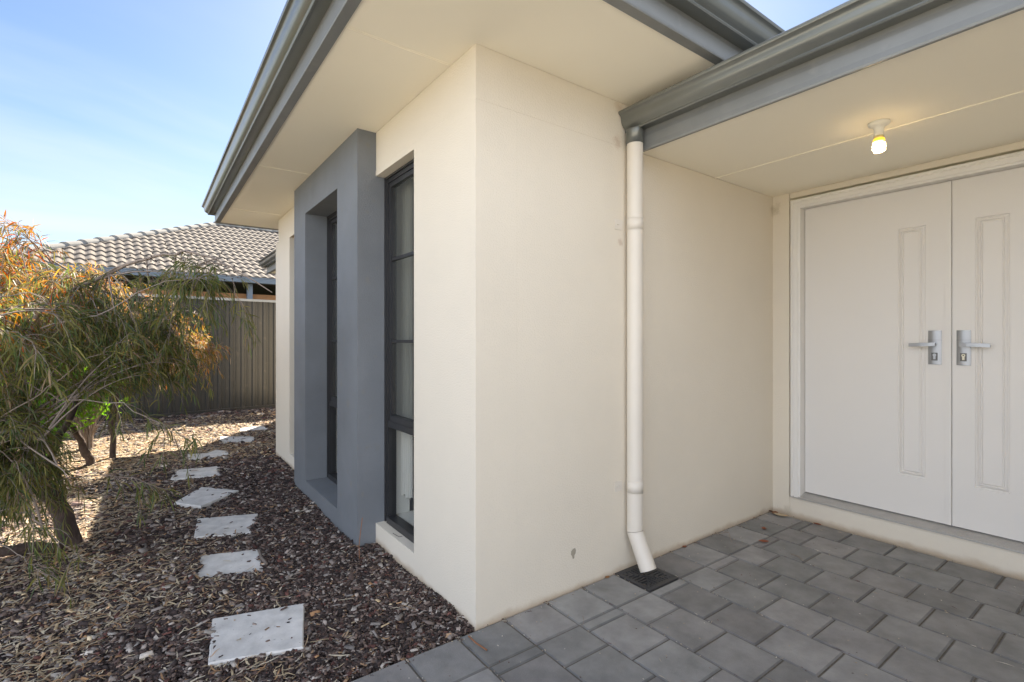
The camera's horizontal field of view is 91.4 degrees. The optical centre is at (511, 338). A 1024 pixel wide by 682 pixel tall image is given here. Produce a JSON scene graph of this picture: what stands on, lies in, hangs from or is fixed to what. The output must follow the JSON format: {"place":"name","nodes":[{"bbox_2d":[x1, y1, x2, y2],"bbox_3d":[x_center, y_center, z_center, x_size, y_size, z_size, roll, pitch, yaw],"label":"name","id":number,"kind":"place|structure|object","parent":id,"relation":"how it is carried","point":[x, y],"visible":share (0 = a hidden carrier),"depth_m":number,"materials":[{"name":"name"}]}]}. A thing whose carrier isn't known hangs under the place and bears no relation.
{"place":"outdoors","nodes":[
{"label":"outdoors","id":0,"kind":"place"},
{"bbox_2d":[0,407,473,681],"bbox_3d":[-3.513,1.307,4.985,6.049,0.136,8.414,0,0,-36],"label":"bark mulch","id":1,"kind":"object","parent":0,"point":[126,643],"visible":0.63,"depth_m":2.62,"materials":[{"name":"brown wood"}]},
{"bbox_2d":[0,541,63,556],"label":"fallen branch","id":2,"kind":"object","parent":1,"relation":"on","point":[19,548],"visible":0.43,"depth_m":2.82,"materials":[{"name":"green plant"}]},
{"bbox_2d":[0,362,122,472],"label":"green shrub","id":3,"kind":"object","parent":1,"relation":"on","point":[89,407],"visible":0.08,"depth_m":4.62,"materials":[{"name":"green plant"}]},
{"bbox_2d":[1,242,129,465],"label":"weeping tree","id":4,"kind":"object","parent":1,"relation":"on","point":[87,455],"visible":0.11,"depth_m":5.03,"materials":[{"name":"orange plant"}]},
{"bbox_2d":[56,360,128,449],"bbox_3d":[-4.974,0.711,5.849,0.868,1.180,0.855,0,0,-36],"label":"green shrub","id":5,"kind":"object","parent":1,"relation":"on","point":[88,433],"visible":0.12,"depth_m":5.82,"materials":[{"name":"green plant"}]},
{"bbox_2d":[0,210,270,608],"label":"weeping tree","id":6,"kind":"object","parent":1,"relation":"on","point":[72,319],"visible":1,"depth_m":2.81,"materials":[{"name":"green plant"}]},
{"bbox_2d":[59,272,231,457],"bbox_3d":[-4.042,0.319,5.484,1.839,2.100,1.214,0,0,-14],"label":"weeping tree","id":7,"kind":"object","parent":1,"relation":"on","point":[207,348],"visible":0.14,"depth_m":5.50,"materials":[{"name":"green plant"}]},
{"bbox_2d":[171,466,219,482],"bbox_3d":[-3.046,1.310,4.834,0.432,0.041,0.394,0,0,-25],"label":"stepping stone","id":8,"kind":"object","parent":1,"relation":"on","point":[205,471],"visible":0.63,"depth_m":4.79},
{"bbox_2d":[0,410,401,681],"bbox_3d":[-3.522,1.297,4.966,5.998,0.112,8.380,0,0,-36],"label":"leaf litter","id":9,"kind":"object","parent":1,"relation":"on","point":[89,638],"visible":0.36,"depth_m":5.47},
{"bbox_2d":[184,450,227,460],"bbox_3d":[-3.403,1.310,5.575,0.426,0.041,0.437,0,0,-43],"label":"stepping stone","id":10,"kind":"object","parent":1,"relation":"on","point":[215,453],"visible":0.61,"depth_m":5.58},
{"bbox_2d":[174,487,238,508],"bbox_3d":[-2.553,1.310,4.109,0.389,0.041,0.444,0,0,10],"label":"stepping stone","id":11,"kind":"object","parent":1,"relation":"on","point":[201,497],"visible":0.85,"depth_m":4.07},
{"bbox_2d":[0,412,434,681],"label":"dry stems","id":12,"kind":"object","parent":1,"relation":"on","point":[50,637],"visible":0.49,"depth_m":2.72,"materials":[{"name":"plant"}]},
{"bbox_2d":[194,514,257,539],"bbox_3d":[-1.999,1.310,3.459,0.397,0.041,0.439,0,0,-21],"label":"stepping stone","id":13,"kind":"object","parent":1,"relation":"on","point":[213,525],"visible":0.77,"depth_m":3.46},
{"bbox_2d":[192,550,264,579],"bbox_3d":[-1.616,1.310,2.869,0.425,0.041,0.352,0,0,-16],"label":"stepping stone","id":14,"kind":"object","parent":1,"relation":"on","point":[233,563],"visible":0.57,"depth_m":2.87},
{"bbox_2d":[219,436,254,443],"bbox_3d":[-3.528,1.310,6.407,0.411,0.041,0.662,0,0,-26],"label":"stepping stone","id":15,"kind":"object","parent":1,"relation":"on","point":[240,439],"visible":0.62,"depth_m":6.41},
{"bbox_2d":[240,425,266,430],"bbox_3d":[-3.745,1.310,7.201,0.392,0.041,0.429,0,0,-36],"label":"stepping stone","id":16,"kind":"object","parent":1,"relation":"on","point":[254,428],"visible":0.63,"depth_m":7.20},
{"bbox_2d":[208,604,303,669],"bbox_3d":[-1.129,1.310,2.200,0.404,0.041,0.378,0,0,-21],"label":"stepping stone","id":17,"kind":"object","parent":1,"relation":"on","point":[230,631],"visible":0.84,"depth_m":2.18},
{"bbox_2d":[258,549,267,564],"bbox_3d":[-1.457,1.268,2.913,0.027,0.020,0.222,0,0,-36],"label":"stick","id":18,"kind":"object","parent":1,"relation":"on","point":[264,561],"visible":1,"depth_m":2.88,"materials":[{"name":"wood"}]},
{"bbox_2d":[359,518,362,559],"bbox_3d":[-0.897,1.187,2.966,0.006,0.246,0.033,0,0,27],"label":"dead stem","id":19,"kind":"object","parent":1,"relation":"on","point":[359,540],"visible":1,"depth_m":2.96,"materials":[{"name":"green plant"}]},
{"bbox_2d":[0,0,848,248],"label":"sky","id":20,"kind":"structure","parent":0,"point":[118,117],"materials":[{"name":"blue"}]},
{"bbox_2d":[351,512,1023,681],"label":"paving","id":21,"kind":"structure","parent":0,"point":[744,658],"depth_m":2.28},
{"bbox_2d":[468,636,486,650],"bbox_3d":[-0.151,1.293,2.127,0.017,0.013,0.132,0,0,-41],"label":"twig","id":22,"kind":"object","parent":21,"relation":"on","point":[475,642],"visible":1,"depth_m":2.11,"materials":[{"name":"wood"}]},
{"bbox_2d":[615,564,677,591],"bbox_3d":[0.737,1.323,2.743,0.239,0.054,0.239,0,0,-36],"label":"drain grate","id":23,"kind":"object","parent":21,"relation":"in","point":[653,580],"visible":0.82,"depth_m":2.72,"materials":[{"name":"black metal"}]},
{"bbox_2d":[366,512,1022,681],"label":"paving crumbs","id":24,"kind":"object","parent":21,"relation":"on","point":[503,620],"visible":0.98,"depth_m":2.32,"materials":[{"name":"stone"}]},
{"label":"ground","id":25,"kind":"structure","parent":0,"visible":0},
{"bbox_2d":[1,288,275,421],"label":"fence","id":26,"kind":"object","parent":25,"relation":"on","point":[246,381],"visible":0.3,"depth_m":9.17,"materials":[{"name":"metal"}]},
{"bbox_2d":[1,221,277,393],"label":"neighbour house","id":27,"kind":"structure","parent":25,"relation":"on","point":[249,248],"depth_m":10.73,"materials":[{"name":"tile"}]},
{"bbox_2d":[201,0,1023,631],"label":"house","id":28,"kind":"structure","parent":25,"relation":"on","point":[575,294],"depth_m":2.81,"materials":[{"name":"beige paint"}]},
{"bbox_2d":[327,211,336,484],"bbox_3d":[-1.229,0.068,3.994,0.246,2.225,0.863,0,0,-36],"label":"window","id":29,"kind":"structure","parent":28,"relation":"in","point":[331,219],"depth_m":4.24,"materials":[{"name":"black glass"}]},
{"bbox_2d":[384,159,413,542],"bbox_3d":[-0.564,0.068,3.085,0.246,2.225,0.564,0,0,-36],"label":"window","id":30,"kind":"structure","parent":28,"relation":"in","point":[398,186],"depth_m":3.22,"materials":[{"name":"black glass"}]},
{"bbox_2d":[805,182,944,523],"bbox_3d":[2.390,0.086,3.339,0.074,2.077,0.830,0,0,-36],"label":"door","id":31,"kind":"structure","parent":28,"relation":"in","point":[875,265],"depth_m":3.31,"materials":[{"name":"white wood"}]},
{"bbox_2d":[867,119,890,153],"bbox_3d":[1.831,-1.003,2.495,0.094,0.153,0.094,0,0,-36],"label":"ceiling light","id":32,"kind":"object","parent":28,"relation":"attached to","point":[878,127],"visible":1,"depth_m":2.48,"materials":[{"name":"white glass"}]},
{"bbox_2d":[952,167,1023,541],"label":"door","id":33,"kind":"structure","parent":28,"relation":"in","point":[988,209],"depth_m":2.88,"materials":[{"name":"white wood"}]}
]}

